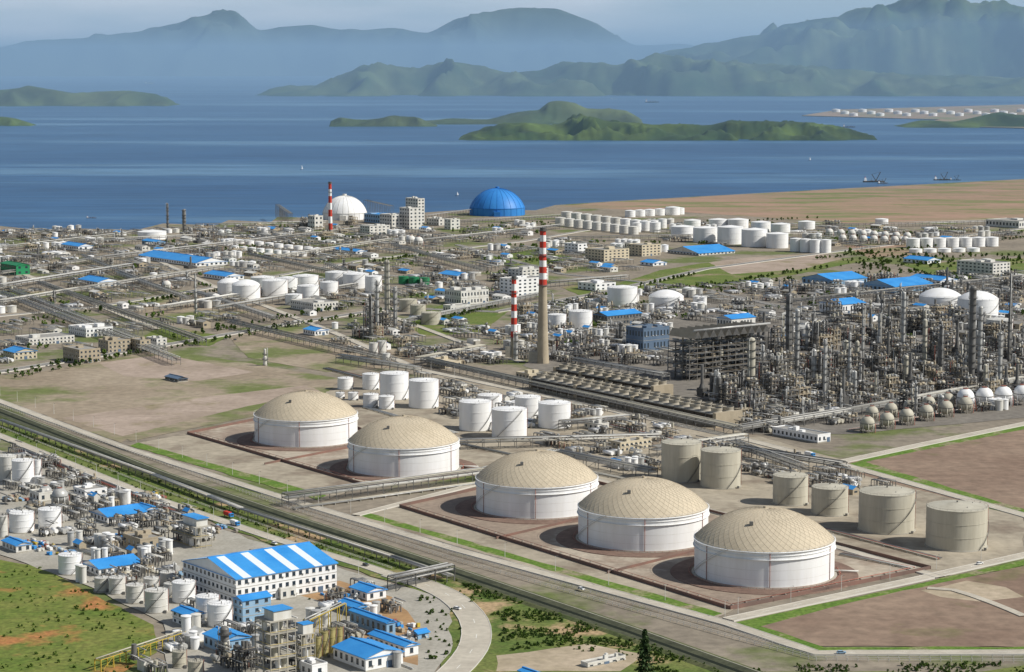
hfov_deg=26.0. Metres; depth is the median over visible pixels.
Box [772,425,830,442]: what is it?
substation building
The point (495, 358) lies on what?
chemical plant unit
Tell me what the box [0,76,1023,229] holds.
sea water
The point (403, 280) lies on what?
storage tank
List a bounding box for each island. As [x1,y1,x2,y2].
[0,86,179,105]
[0,117,34,125]
[329,115,437,126]
[428,101,642,123]
[458,113,876,140]
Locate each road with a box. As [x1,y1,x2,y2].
[0,399,1023,655]
[0,407,762,671]
[0,433,403,581]
[23,274,159,329]
[128,248,426,371]
[338,358,1023,517]
[352,478,944,578]
[364,307,525,362]
[381,571,491,671]
[454,244,1011,361]
[722,552,1023,621]
[841,422,1023,462]
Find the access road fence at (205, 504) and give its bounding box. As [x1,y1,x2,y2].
[1,426,390,567]
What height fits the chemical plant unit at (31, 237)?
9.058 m
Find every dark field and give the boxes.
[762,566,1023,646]
[830,429,1023,508]
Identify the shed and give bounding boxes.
[581,653,625,667]
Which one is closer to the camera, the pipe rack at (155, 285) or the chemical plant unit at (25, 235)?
the pipe rack at (155, 285)
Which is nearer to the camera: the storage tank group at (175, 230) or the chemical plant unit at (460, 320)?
the chemical plant unit at (460, 320)
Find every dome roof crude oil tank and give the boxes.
[237,390,357,450]
[329,414,477,481]
[455,449,598,523]
[556,476,709,557]
[670,506,858,594]
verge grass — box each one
[130,442,325,499]
[362,513,721,615]
[851,461,1023,511]
[862,426,1023,461]
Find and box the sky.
[0,0,1023,46]
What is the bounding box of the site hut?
[164,373,187,381]
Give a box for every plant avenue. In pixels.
[0,218,654,316]
[0,228,1023,372]
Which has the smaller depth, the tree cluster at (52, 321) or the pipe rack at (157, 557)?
the pipe rack at (157, 557)
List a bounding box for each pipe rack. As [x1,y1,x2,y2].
[0,231,132,250]
[0,255,106,275]
[0,263,132,288]
[0,287,81,304]
[0,290,180,364]
[0,322,22,329]
[0,326,21,334]
[0,339,16,348]
[3,478,21,490]
[4,239,21,243]
[9,289,167,352]
[9,316,33,325]
[16,505,36,517]
[18,252,36,254]
[18,482,37,495]
[29,327,54,333]
[35,281,206,345]
[36,483,51,487]
[40,324,65,330]
[43,271,61,277]
[49,483,61,489]
[50,503,70,513]
[51,254,72,258]
[51,269,70,273]
[58,476,77,487]
[60,280,84,286]
[62,306,85,312]
[62,341,88,345]
[64,234,214,243]
[67,491,77,501]
[67,507,87,520]
[74,473,92,484]
[75,265,224,293]
[78,253,99,256]
[80,265,102,270]
[82,255,153,286]
[83,287,107,291]
[89,248,107,252]
[92,499,111,509]
[102,236,276,259]
[104,291,129,299]
[113,283,137,289]
[114,271,192,299]
[115,321,140,328]
[115,533,124,545]
[116,259,137,263]
[116,326,142,334]
[119,239,138,244]
[124,307,144,313]
[125,290,151,296]
[126,323,151,330]
[131,563,151,578]
[132,492,150,502]
[136,543,154,552]
[137,266,159,271]
[145,552,164,566]
[149,263,168,268]
[149,499,169,508]
[151,526,168,537]
[153,289,261,311]
[156,567,175,575]
[158,268,180,273]
[165,278,183,283]
[169,510,186,519]
[174,279,198,285]
[179,597,195,607]
[192,290,277,322]
[194,310,217,314]
[195,220,326,227]
[197,314,221,321]
[212,283,357,313]
[214,619,240,631]
[215,255,237,259]
[218,270,240,273]
[225,319,395,360]
[226,296,248,301]
[236,268,259,274]
[245,252,333,274]
[246,620,272,635]
[258,646,274,663]
[261,264,284,269]
[271,238,393,258]
[273,227,359,238]
[281,467,482,506]
[281,644,300,654]
[292,259,314,263]
[295,228,314,232]
[302,239,322,243]
[315,254,337,259]
[323,262,408,298]
[331,620,357,627]
[336,354,421,375]
[340,300,365,306]
[346,296,366,299]
[350,577,374,585]
[362,335,383,340]
[374,241,394,246]
[379,248,396,252]
[386,248,407,253]
[389,243,486,273]
[390,266,411,271]
[393,258,414,262]
[396,287,419,294]
[401,290,551,323]
[404,334,425,340]
[412,285,433,290]
[414,344,486,365]
[415,371,431,377]
[420,357,741,433]
[422,244,443,249]
[422,265,443,269]
[423,224,563,240]
[440,387,457,395]
[443,396,460,404]
[447,250,467,254]
[450,329,470,337]
[451,237,469,242]
[454,326,474,331]
[456,279,478,283]
[457,324,478,329]
[459,432,660,449]
[460,214,560,224]
[461,331,482,337]
[471,226,490,230]
[472,389,490,396]
[476,264,498,270]
[480,261,502,267]
[487,332,508,338]
[495,326,504,332]
[495,401,505,406]
[499,248,516,253]
[513,245,533,250]
[533,430,554,438]
[547,274,627,285]
[550,261,573,264]
[550,300,567,305]
[550,303,565,308]
[552,449,657,476]
[556,257,575,262]
[558,413,629,430]
[560,252,581,257]
[561,250,583,255]
[566,259,589,264]
[567,231,823,240]
[571,357,669,379]
[571,402,584,409]
[572,430,593,437]
[574,328,587,333]
[579,262,599,268]
[588,404,607,411]
[589,334,608,340]
[590,267,611,273]
[604,333,615,340]
[610,258,633,263]
[611,338,625,343]
[615,419,634,428]
[619,265,643,270]
[642,349,663,355]
[649,433,748,457]
[653,229,670,233]
[656,347,676,355]
[693,294,716,300]
[700,315,718,321]
[708,294,730,299]
[709,297,728,303]
[711,284,732,288]
[717,309,741,315]
[725,281,746,287]
[726,439,808,471]
[734,407,853,435]
[737,287,756,292]
[737,445,846,472]
[760,315,784,323]
[762,403,782,407]
[781,274,1023,304]
[805,472,822,484]
[810,284,827,288]
[812,465,836,475]
[813,471,835,482]
[817,235,836,240]
[826,463,850,472]
[836,220,985,226]
[841,467,864,477]
[842,242,864,246]
[844,375,1023,415]
[857,245,879,249]
[871,477,895,485]
[939,231,959,235]
[956,233,975,236]
[975,283,995,287]
[991,232,1005,236]
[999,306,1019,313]
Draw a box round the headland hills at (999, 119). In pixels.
[894,112,1023,127]
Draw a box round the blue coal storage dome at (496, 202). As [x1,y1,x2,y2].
[470,187,524,216]
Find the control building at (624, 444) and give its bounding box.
[608,436,651,451]
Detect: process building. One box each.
[173,513,211,548]
[255,604,295,671]
[292,620,315,670]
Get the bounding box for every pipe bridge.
[0,419,153,479]
[150,473,210,500]
[206,494,245,513]
[238,507,393,562]
[387,562,454,590]
[388,555,454,581]
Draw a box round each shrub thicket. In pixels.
[0,565,142,671]
[308,594,460,658]
[462,582,718,671]
[753,660,1023,671]
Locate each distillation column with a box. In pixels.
[166,203,168,227]
[181,209,185,232]
[193,273,197,313]
[262,348,267,365]
[367,296,373,339]
[374,279,379,327]
[383,260,390,324]
[392,286,397,326]
[513,332,518,359]
[746,337,756,387]
[784,293,793,365]
[793,309,800,370]
[821,338,827,391]
[846,333,852,382]
[860,306,865,362]
[875,312,881,352]
[900,291,906,352]
[921,318,928,366]
[937,325,945,379]
[966,285,977,381]
[975,306,984,382]
[996,331,1003,385]
[1006,273,1013,364]
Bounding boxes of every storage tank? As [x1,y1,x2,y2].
[0,452,17,481]
[0,513,8,537]
[9,508,35,533]
[11,456,34,485]
[34,457,42,475]
[37,504,62,528]
[57,549,82,575]
[93,573,108,592]
[108,573,125,594]
[125,580,144,603]
[137,229,166,239]
[143,574,159,586]
[144,585,169,613]
[159,568,176,585]
[163,579,175,596]
[171,576,196,603]
[171,646,186,668]
[187,656,203,671]
[195,591,220,618]
[206,597,232,627]
[217,278,238,294]
[232,279,260,299]
[244,240,253,244]
[251,275,275,286]
[255,241,263,245]
[261,278,287,296]
[265,249,272,252]
[274,243,283,247]
[275,275,297,289]
[284,244,293,248]
[285,292,302,305]
[292,273,318,284]
[294,245,302,249]
[297,283,319,298]
[299,252,306,256]
[314,633,323,659]
[320,280,338,295]
[320,628,329,657]
[325,270,347,284]
[327,624,337,654]
[334,624,344,642]
[336,390,345,398]
[337,375,353,389]
[343,271,368,288]
[347,390,358,400]
[362,371,379,389]
[362,391,379,407]
[365,274,382,291]
[369,341,378,357]
[377,339,386,355]
[378,393,394,409]
[380,369,408,400]
[382,352,390,365]
[398,275,408,284]
[399,297,417,311]
[408,376,439,408]
[409,276,418,283]
[410,303,425,315]
[419,276,429,284]
[421,310,440,324]
[458,397,492,431]
[477,391,502,406]
[491,404,526,439]
[514,393,541,418]
[537,398,571,428]
[548,312,566,330]
[555,216,564,225]
[561,211,571,217]
[564,218,574,226]
[569,308,592,327]
[571,212,581,218]
[573,219,583,227]
[581,213,591,220]
[582,220,592,228]
[591,214,601,221]
[591,221,601,229]
[600,216,611,222]
[601,223,610,231]
[607,284,637,306]
[610,217,620,223]
[610,223,620,232]
[619,224,629,233]
[620,217,630,224]
[625,209,635,216]
[628,225,638,234]
[630,219,640,225]
[632,222,640,231]
[635,209,645,216]
[640,220,650,230]
[645,209,654,215]
[649,222,660,232]
[649,289,683,306]
[655,208,664,215]
[658,218,666,228]
[660,437,702,482]
[666,206,679,215]
[671,224,693,238]
[680,207,684,214]
[684,218,700,226]
[693,225,716,242]
[699,445,741,489]
[709,217,727,225]
[717,224,742,244]
[728,218,748,228]
[741,227,767,247]
[751,221,770,231]
[766,231,788,248]
[771,222,789,231]
[772,470,808,506]
[789,237,800,251]
[798,220,814,229]
[800,238,809,252]
[809,238,820,252]
[810,481,848,516]
[820,238,830,252]
[857,484,916,534]
[875,218,887,224]
[906,237,919,247]
[909,247,922,252]
[919,288,960,305]
[920,237,932,247]
[923,248,936,252]
[924,498,988,551]
[933,236,945,247]
[938,247,950,252]
[946,236,958,247]
[952,247,965,252]
[957,291,998,317]
[958,236,972,246]
[966,246,979,251]
[972,236,985,246]
[985,236,998,246]
[986,316,1012,331]
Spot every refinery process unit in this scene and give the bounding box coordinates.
[352,322,390,338]
[363,302,401,329]
[395,343,429,357]
[398,319,416,330]
[424,349,489,364]
[438,403,458,415]
[439,377,468,390]
[518,345,534,359]
[534,432,579,448]
[554,337,608,356]
[569,330,606,348]
[571,409,593,420]
[599,344,647,364]
[669,347,687,362]
[687,435,737,447]
[696,364,774,406]
[734,414,794,432]
[741,458,758,471]
[746,343,810,385]
[750,461,798,477]
[757,383,838,412]
[759,312,783,349]
[781,313,844,349]
[783,344,859,379]
[831,370,890,402]
[835,308,900,344]
[853,332,910,376]
[878,353,943,384]
[884,304,955,334]
[914,320,960,361]
[923,373,977,393]
[956,340,1023,378]
[964,313,1021,336]
[984,334,1023,360]
[1004,364,1023,392]
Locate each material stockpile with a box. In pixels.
[2,493,29,501]
[25,538,44,544]
[31,540,57,550]
[46,547,82,555]
[134,490,166,497]
[207,524,237,532]
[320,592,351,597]
[393,618,419,631]
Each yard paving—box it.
[0,450,452,671]
[326,372,1023,576]
[522,280,1023,433]
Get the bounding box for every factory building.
[142,238,165,246]
[146,336,166,344]
[182,541,337,600]
[231,590,272,622]
[717,313,755,324]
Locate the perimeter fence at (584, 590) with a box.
[262,494,1013,657]
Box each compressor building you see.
[592,308,641,324]
[626,323,669,351]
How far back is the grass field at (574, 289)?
2878.86 m
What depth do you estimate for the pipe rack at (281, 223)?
4006.76 m
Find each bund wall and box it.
[187,418,475,485]
[264,447,347,464]
[399,481,930,608]
[496,518,577,538]
[607,550,693,572]
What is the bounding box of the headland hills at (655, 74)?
[258,53,1023,95]
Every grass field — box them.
[142,326,224,345]
[402,305,507,336]
[491,249,572,266]
[562,279,619,297]
[619,258,865,289]
[905,258,1023,278]
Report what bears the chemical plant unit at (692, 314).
on the ground at (766, 657)
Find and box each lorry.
[223,510,233,517]
[230,519,239,525]
[804,451,814,455]
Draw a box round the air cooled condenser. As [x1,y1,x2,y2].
[667,321,770,380]
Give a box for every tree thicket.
[685,271,798,294]
[844,247,1021,274]
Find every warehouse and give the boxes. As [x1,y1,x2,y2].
[0,260,29,275]
[61,241,92,250]
[78,275,119,286]
[138,250,227,266]
[203,270,243,279]
[290,298,338,311]
[332,247,366,254]
[438,270,469,280]
[443,303,470,313]
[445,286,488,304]
[640,259,666,265]
[667,244,734,255]
[802,271,867,286]
[819,297,865,313]
[860,276,934,293]
[903,255,940,263]
[912,273,956,286]
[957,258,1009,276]
[986,218,1023,227]
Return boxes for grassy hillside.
[0,560,157,671]
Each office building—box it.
[3,345,36,360]
[15,332,74,345]
[63,344,100,363]
[68,323,112,337]
[98,336,130,352]
[130,336,150,351]
[500,275,538,295]
[508,266,547,279]
[564,242,586,251]
[578,279,615,290]
[585,246,628,261]
[628,242,660,256]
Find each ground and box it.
[0,179,1023,671]
[0,421,528,606]
[195,421,366,482]
[407,484,906,605]
[421,576,1023,671]
[559,180,1023,223]
[802,104,1023,128]
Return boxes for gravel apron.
[129,434,359,500]
[356,507,732,616]
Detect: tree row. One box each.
[0,349,105,374]
[3,288,216,323]
[13,327,276,377]
[171,300,364,338]
[222,232,385,250]
[247,307,392,331]
[368,248,454,262]
[411,303,495,325]
[600,272,695,293]
[702,265,841,287]
[703,216,817,221]
[717,271,869,284]
[815,235,1023,258]
[842,252,1023,260]
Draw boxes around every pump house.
[427,356,460,368]
[516,369,546,378]
[584,419,608,428]
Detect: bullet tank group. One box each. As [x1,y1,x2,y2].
[0,357,13,363]
[6,506,20,514]
[13,450,26,457]
[57,526,77,534]
[60,254,78,259]
[60,300,82,306]
[62,513,67,522]
[83,536,93,544]
[107,485,122,494]
[117,521,137,529]
[126,265,137,272]
[139,302,159,306]
[161,561,180,573]
[163,636,187,652]
[170,524,186,529]
[171,271,191,280]
[185,247,203,255]
[233,620,257,632]
[318,598,338,610]
[337,593,360,601]
[358,291,375,296]
[398,630,414,641]
[405,279,422,287]
[408,271,426,276]
[418,294,430,303]
[422,227,435,232]
[433,294,444,299]
[442,327,459,331]
[472,322,489,328]
[506,391,522,394]
[508,394,515,399]
[517,310,529,317]
[520,326,536,337]
[527,418,537,423]
[527,422,534,427]
[554,237,570,240]
[564,445,583,450]
[588,424,603,433]
[603,446,621,455]
[609,340,625,347]
[613,456,627,460]
[643,350,658,360]
[652,422,670,428]
[654,303,668,310]
[660,303,679,313]
[673,435,692,438]
[689,305,708,313]
[704,305,723,312]
[718,305,737,313]
[723,285,741,293]
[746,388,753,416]
[763,291,781,296]
[764,279,781,288]
[790,229,805,232]
[797,296,815,309]
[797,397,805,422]
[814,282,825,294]
[820,403,830,418]
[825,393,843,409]
[826,473,847,479]
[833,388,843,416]
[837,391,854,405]
[842,475,861,482]
[858,362,862,379]
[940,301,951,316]
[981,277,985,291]
[1021,323,1023,340]
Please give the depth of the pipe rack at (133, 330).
2409.27 m
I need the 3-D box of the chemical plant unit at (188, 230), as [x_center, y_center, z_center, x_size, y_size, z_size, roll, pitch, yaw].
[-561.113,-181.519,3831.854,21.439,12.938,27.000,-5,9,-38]
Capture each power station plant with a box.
[292,214,309,228]
[342,215,357,224]
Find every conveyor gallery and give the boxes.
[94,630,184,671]
[303,601,346,637]
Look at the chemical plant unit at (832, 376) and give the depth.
1971.44 m
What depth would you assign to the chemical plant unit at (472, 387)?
1981.30 m
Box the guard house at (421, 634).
[411,628,430,640]
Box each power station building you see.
[308,214,322,229]
[360,224,389,234]
[364,212,398,223]
[380,213,402,229]
[399,206,421,229]
[406,196,424,224]
[426,216,446,225]
[444,218,459,229]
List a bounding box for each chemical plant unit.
[0,229,12,236]
[0,492,13,502]
[2,341,26,347]
[4,284,26,291]
[8,440,22,453]
[9,276,29,281]
[11,256,32,262]
[17,232,36,240]
[20,451,60,468]
[23,242,42,250]
[23,248,41,254]
[24,238,41,242]
[24,477,40,488]
[25,288,48,295]
[25,500,46,513]
[27,235,38,240]
[31,248,40,257]
[31,256,53,263]
[34,244,50,250]
[38,520,57,536]
[39,252,56,260]
[45,290,62,302]
[45,464,85,480]
[48,261,65,270]
[49,245,63,250]
[58,226,70,232]
[58,234,73,238]
[65,496,82,511]
[67,229,82,233]
[67,276,83,281]
[68,281,87,286]
[73,491,91,502]
[74,500,92,512]
[74,516,96,531]
[81,473,100,484]
[82,521,99,536]
[83,230,100,235]
[88,270,111,277]
[90,292,117,302]
[93,228,103,236]
[93,243,111,249]
[96,256,113,264]
[98,492,118,506]
[99,565,117,575]
[101,537,122,548]
[104,317,122,325]
[105,544,124,556]
[106,569,125,575]
[109,513,129,526]
[110,228,123,238]
[111,287,132,295]
[115,565,128,573]
[118,523,137,535]
[119,572,136,583]
[121,284,140,290]
[124,568,139,581]
[125,509,142,521]
[127,643,167,671]
[128,302,146,310]
[130,272,151,276]
[134,512,156,528]
[136,556,153,573]
[139,492,157,504]
[143,242,163,247]
[144,583,155,587]
[145,267,161,272]
[149,503,170,519]
[152,545,171,561]
[153,518,172,533]
[154,316,174,324]
[161,513,180,526]
[164,575,181,581]
[166,298,190,307]
[169,242,186,248]
[171,283,184,288]
[173,524,219,543]
[175,502,195,517]
[180,227,192,233]
[184,256,205,268]
[187,318,205,325]
[190,248,210,252]
[193,233,204,242]
[197,231,216,239]
[198,223,215,228]
[208,238,220,243]
[209,245,224,251]
[210,625,258,671]
[214,311,238,320]
[227,247,244,252]
[232,235,248,238]
[237,226,255,231]
[245,248,262,253]
[246,641,261,657]
[248,222,264,227]
[252,267,270,272]
[256,244,278,249]
[256,622,272,640]
[257,260,276,265]
[267,657,294,666]
[271,239,286,243]
[276,619,312,650]
[278,246,297,251]
[281,318,305,326]
[288,239,301,244]
[288,287,296,292]
[308,250,327,256]
[308,256,328,262]
[316,229,333,238]
[320,240,337,246]
[320,291,343,299]
[324,585,346,600]
[325,255,345,261]
[329,336,350,344]
[331,252,351,258]
[332,236,343,242]
[336,228,355,234]
[337,303,347,310]
[338,246,357,256]
[341,259,358,267]
[341,289,361,297]
[343,287,363,293]
[344,622,367,638]
[346,345,364,352]
[347,318,362,327]
[351,238,369,242]
[359,299,375,304]
[364,245,383,250]
[371,232,388,239]
[380,597,405,613]
[387,333,408,341]
[392,262,414,268]
[393,336,415,347]
[398,323,413,333]
[405,340,422,347]
[406,288,426,295]
[410,254,421,261]
[415,259,428,265]
[415,281,437,289]
[424,260,438,264]
[425,272,445,283]
[427,344,450,350]
[428,239,445,244]
[431,264,451,271]
[440,277,460,284]
[445,321,464,327]
[447,340,466,348]
[448,247,466,253]
[448,281,468,287]
[448,386,466,396]
[449,318,469,325]
[455,252,472,259]
[462,228,482,233]
[462,281,485,286]
[466,384,477,392]
[467,252,480,257]
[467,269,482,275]
[467,334,488,344]
[470,249,490,253]
[473,235,493,241]
[478,327,488,334]
[487,272,510,281]
[487,354,506,364]
[489,284,499,290]
[493,336,510,344]
[499,222,510,226]
[504,258,520,264]
[506,224,525,228]
[507,247,526,252]
[514,252,533,258]
[517,316,533,328]
[518,302,532,314]
[523,326,537,333]
[524,339,536,347]
[525,313,537,317]
[525,337,536,343]
[547,263,566,268]
[549,350,569,360]
[550,324,566,330]
[553,305,571,311]
[557,263,579,269]
[558,322,574,329]
[560,353,576,362]
[563,297,575,303]
[567,332,580,341]
[569,298,582,308]
[572,350,589,364]
[573,445,594,457]
[579,299,594,308]
[585,292,596,298]
[589,290,602,293]
[589,440,611,453]
[597,295,606,302]
[597,320,608,325]
[597,424,616,433]
[600,300,610,310]
[600,301,614,309]
[605,412,620,423]
[614,321,625,341]
[626,420,645,432]
[627,448,645,456]
[629,413,648,422]
[629,444,647,453]
[630,348,644,355]
[634,317,647,321]
[641,456,656,466]
[643,286,652,295]
[643,316,655,323]
[647,429,666,441]
[648,459,660,470]
[649,312,664,319]
[649,423,669,434]
[650,355,669,365]
[655,318,671,323]
[658,312,674,318]
[660,308,677,314]
[661,423,681,434]
[662,234,673,240]
[664,428,681,436]
[669,287,682,292]
[670,283,687,287]
[671,237,688,241]
[673,303,694,312]
[675,299,693,309]
[684,312,704,320]
[685,308,702,316]
[698,282,713,287]
[710,239,727,244]
[717,303,736,309]
[731,297,754,307]
[731,304,750,312]
[734,404,751,418]
[735,399,755,409]
[746,411,768,418]
[747,292,767,299]
[748,287,769,292]
[748,386,765,408]
[749,400,764,417]
[753,313,767,320]
[760,405,779,419]
[761,304,782,310]
[761,311,781,319]
[761,407,781,417]
[762,293,782,300]
[762,371,778,398]
[763,288,777,293]
[773,408,790,416]
[774,378,790,392]
[774,405,792,415]
[775,338,793,353]
[775,350,793,372]
[776,373,792,385]
[783,279,799,285]
[783,280,799,291]
[784,283,803,296]
[786,373,802,395]
[786,406,801,415]
[795,283,814,294]
[799,353,811,361]
[799,399,818,413]
[800,310,816,320]
[801,386,816,396]
[804,368,815,389]
[808,344,822,357]
[810,280,823,287]
[810,292,827,299]
[810,349,822,382]
[810,374,821,387]
[811,383,821,390]
[812,473,836,484]
[813,402,831,411]
[822,368,838,392]
[823,219,841,225]
[823,298,841,315]
[826,312,849,331]
[826,413,843,424]
[828,471,843,483]
[830,279,843,284]
[833,372,846,387]
[837,310,856,317]
[838,410,859,423]
[839,369,856,406]
[840,342,854,352]
[841,476,861,486]
[842,340,852,354]
[845,365,858,382]
[849,395,862,405]
[850,303,872,318]
[851,312,868,322]
[855,290,866,301]
[857,365,869,379]
[858,370,874,379]
[861,282,873,295]
[861,393,878,403]
[867,273,883,281]
[868,299,880,313]
[870,326,886,346]
[870,378,886,394]
[872,365,884,378]
[873,291,891,301]
[875,291,893,304]
[875,346,890,358]
[878,271,894,278]
[880,299,893,315]
[882,314,897,325]
[882,336,899,352]
[882,374,898,392]
[883,387,900,396]
[885,227,900,231]
[885,393,900,398]
[886,297,900,306]
[886,347,904,364]
[891,306,913,316]
[891,329,899,342]
[894,380,909,394]
[897,288,916,301]
[899,388,917,408]
[905,334,916,348]
[907,374,927,392]
[907,384,919,416]
[909,352,919,360]
[909,380,925,400]
[914,342,921,355]
[917,400,935,415]
[920,277,934,282]
[920,287,932,292]
[922,361,937,368]
[923,385,935,391]
[925,229,943,234]
[929,304,948,312]
[931,342,945,364]
[933,394,945,412]
[934,270,952,276]
[935,338,945,368]
[941,267,959,287]
[944,282,960,291]
[944,328,955,336]
[945,226,961,229]
[946,356,961,376]
[948,287,963,294]
[948,306,968,318]
[948,389,958,403]
[950,349,960,358]
[951,363,968,381]
[952,312,968,328]
[958,227,977,232]
[959,278,969,292]
[959,343,962,361]
[962,331,967,347]
[963,337,968,355]
[975,330,986,349]
[976,345,988,352]
[976,400,994,411]
[978,363,988,382]
[983,376,1000,394]
[984,333,997,348]
[984,353,997,361]
[987,346,994,354]
[994,379,1013,399]
[996,228,1009,233]
[997,289,1014,309]
[1000,277,1015,288]
[1000,290,1018,301]
[1002,269,1018,277]
[1003,233,1018,239]
[1005,299,1021,319]
[1011,359,1023,371]
[1013,291,1023,296]
[1014,279,1023,289]
[1015,337,1023,344]
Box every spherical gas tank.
[38,484,51,491]
[51,485,69,505]
[162,279,171,290]
[406,235,414,245]
[414,235,423,246]
[825,227,833,237]
[836,228,844,236]
[838,234,846,242]
[847,228,855,237]
[849,234,857,243]
[859,230,866,237]
[859,234,867,243]
[860,414,875,433]
[865,404,879,420]
[870,229,877,236]
[870,235,877,244]
[879,410,895,429]
[880,234,888,244]
[881,231,889,238]
[884,401,898,417]
[891,236,898,244]
[892,230,900,239]
[899,406,914,425]
[901,236,907,244]
[903,231,911,237]
[903,397,910,408]
[918,402,934,421]
[922,394,936,407]
[938,398,953,417]
[943,391,955,407]
[956,386,975,408]
[958,394,973,413]
[975,385,993,404]
[994,384,1012,406]
[1013,382,1023,405]
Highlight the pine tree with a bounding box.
[634,629,655,671]
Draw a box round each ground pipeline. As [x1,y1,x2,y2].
[15,449,177,512]
[65,546,158,573]
[291,482,474,509]
[322,367,361,377]
[362,406,458,432]
[461,443,624,479]
[572,416,672,438]
[822,526,941,558]
[838,552,915,568]
[846,399,1016,430]
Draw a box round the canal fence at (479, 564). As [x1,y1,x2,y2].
[1,404,1023,661]
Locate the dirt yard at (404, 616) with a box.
[301,581,417,664]
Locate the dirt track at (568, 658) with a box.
[496,644,638,670]
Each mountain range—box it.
[0,8,692,75]
[659,0,1023,77]
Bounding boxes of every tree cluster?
[27,341,48,348]
[41,319,64,324]
[50,299,69,304]
[145,311,163,317]
[196,282,211,287]
[214,322,236,329]
[525,258,548,261]
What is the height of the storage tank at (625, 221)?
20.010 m
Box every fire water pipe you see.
[194,432,364,480]
[409,506,730,603]
[730,566,914,604]
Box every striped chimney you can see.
[325,182,332,232]
[505,276,518,357]
[528,228,548,363]
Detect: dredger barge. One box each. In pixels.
[863,172,883,181]
[933,172,949,179]
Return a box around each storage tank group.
[0,255,15,261]
[0,276,6,284]
[0,295,6,304]
[0,305,16,313]
[34,475,44,484]
[37,242,48,248]
[42,251,62,256]
[50,480,64,488]
[51,241,65,248]
[52,226,61,231]
[67,530,82,545]
[68,224,80,229]
[75,564,89,583]
[85,237,103,242]
[90,547,107,558]
[93,532,114,546]
[108,496,114,506]
[114,250,128,256]
[115,489,130,504]
[134,256,150,262]
[137,545,150,560]
[150,272,166,277]
[158,537,173,551]
[159,539,172,555]
[162,228,178,232]
[172,629,197,642]
[177,315,193,323]
[181,613,200,632]
[184,633,203,649]
[198,299,220,307]
[205,251,219,258]
[218,229,230,233]
[221,238,237,245]
[223,250,241,257]
[229,260,246,265]
[239,261,255,266]
[251,634,267,649]
[257,227,270,233]
[305,247,320,252]
[305,607,329,626]
[331,322,346,328]
[357,267,371,272]
[364,600,381,615]
[387,229,404,235]
[393,650,413,668]
[399,235,408,240]
[435,281,445,287]
[461,272,474,279]
[480,350,501,358]
[481,254,492,259]
[488,243,500,250]
[492,227,502,230]
[503,339,524,349]
[505,324,518,334]
[505,400,514,405]
[514,219,524,225]
[525,222,535,226]
[527,322,536,329]
[546,239,564,246]
[558,328,573,334]
[568,303,578,309]
[584,408,601,419]
[585,298,599,302]
[592,328,608,338]
[599,339,609,346]
[610,242,624,247]
[615,238,632,242]
[619,343,637,352]
[625,456,644,470]
[627,239,639,242]
[643,303,654,311]
[656,322,672,328]
[661,244,667,251]
[664,218,674,223]
[669,223,681,229]
[682,287,702,297]
[691,301,704,309]
[693,295,706,304]
[741,281,751,286]
[752,282,769,287]
[752,284,764,291]
[802,232,821,238]
[825,225,838,230]
[834,287,846,292]
[845,280,863,289]
[853,229,870,232]
[916,232,927,237]
[928,232,938,236]
[959,322,967,330]
[972,225,989,231]
[978,230,989,236]
[989,397,1008,410]
[991,314,1004,317]
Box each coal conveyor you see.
[275,204,292,225]
[363,200,392,212]
[425,209,471,221]
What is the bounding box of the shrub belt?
[0,423,704,663]
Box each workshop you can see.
[1,536,32,552]
[29,488,52,500]
[37,268,48,273]
[41,232,51,236]
[47,326,61,332]
[66,264,78,269]
[73,538,85,548]
[74,482,106,500]
[82,553,139,575]
[87,491,100,504]
[89,289,103,296]
[89,503,146,523]
[117,301,128,308]
[123,529,161,547]
[126,545,136,555]
[132,261,146,266]
[135,244,149,250]
[138,502,157,514]
[171,605,205,625]
[180,236,194,240]
[182,507,192,512]
[189,625,206,640]
[196,319,210,327]
[202,626,251,651]
[222,256,236,261]
[244,270,261,275]
[247,262,258,267]
[263,252,276,256]
[278,585,295,599]
[298,226,311,231]
[300,657,327,671]
[303,309,316,315]
[303,326,328,335]
[310,235,320,239]
[311,295,326,298]
[331,233,344,237]
[331,636,404,671]
[338,597,366,613]
[348,263,363,270]
[348,606,396,634]
[349,581,387,600]
[362,252,377,257]
[364,263,379,269]
[365,269,377,274]
[367,629,419,656]
[388,327,399,334]
[391,239,405,243]
[398,268,414,273]
[421,226,431,229]
[424,296,438,302]
[434,288,444,294]
[440,253,455,257]
[440,317,449,324]
[441,276,451,280]
[452,316,467,323]
[487,329,499,335]
[492,293,510,299]
[500,244,509,249]
[500,253,512,257]
[503,394,509,403]
[517,666,538,671]
[519,224,531,228]
[521,230,532,235]
[546,248,562,254]
[548,337,558,345]
[552,333,564,337]
[554,266,565,272]
[566,330,574,335]
[582,325,592,331]
[589,261,602,267]
[590,301,600,307]
[600,265,617,271]
[602,263,617,266]
[631,321,645,324]
[706,291,719,297]
[745,304,758,310]
[758,308,775,315]
[761,280,772,285]
[782,289,796,294]
[800,320,809,324]
[831,242,840,245]
[844,484,859,494]
[865,314,877,321]
[870,224,883,228]
[913,303,928,309]
[959,330,967,338]
[998,310,1014,315]
[1005,303,1019,309]
[1013,321,1022,329]
[1015,296,1023,302]
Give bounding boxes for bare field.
[0,350,337,441]
[113,291,279,319]
[124,402,266,440]
[230,327,417,371]
[709,254,841,273]
[844,243,937,257]
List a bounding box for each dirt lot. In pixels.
[63,385,323,435]
[99,354,251,380]
[921,581,1022,600]
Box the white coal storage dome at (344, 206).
[322,194,366,220]
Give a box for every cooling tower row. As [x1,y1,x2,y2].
[529,371,742,427]
[553,363,672,394]

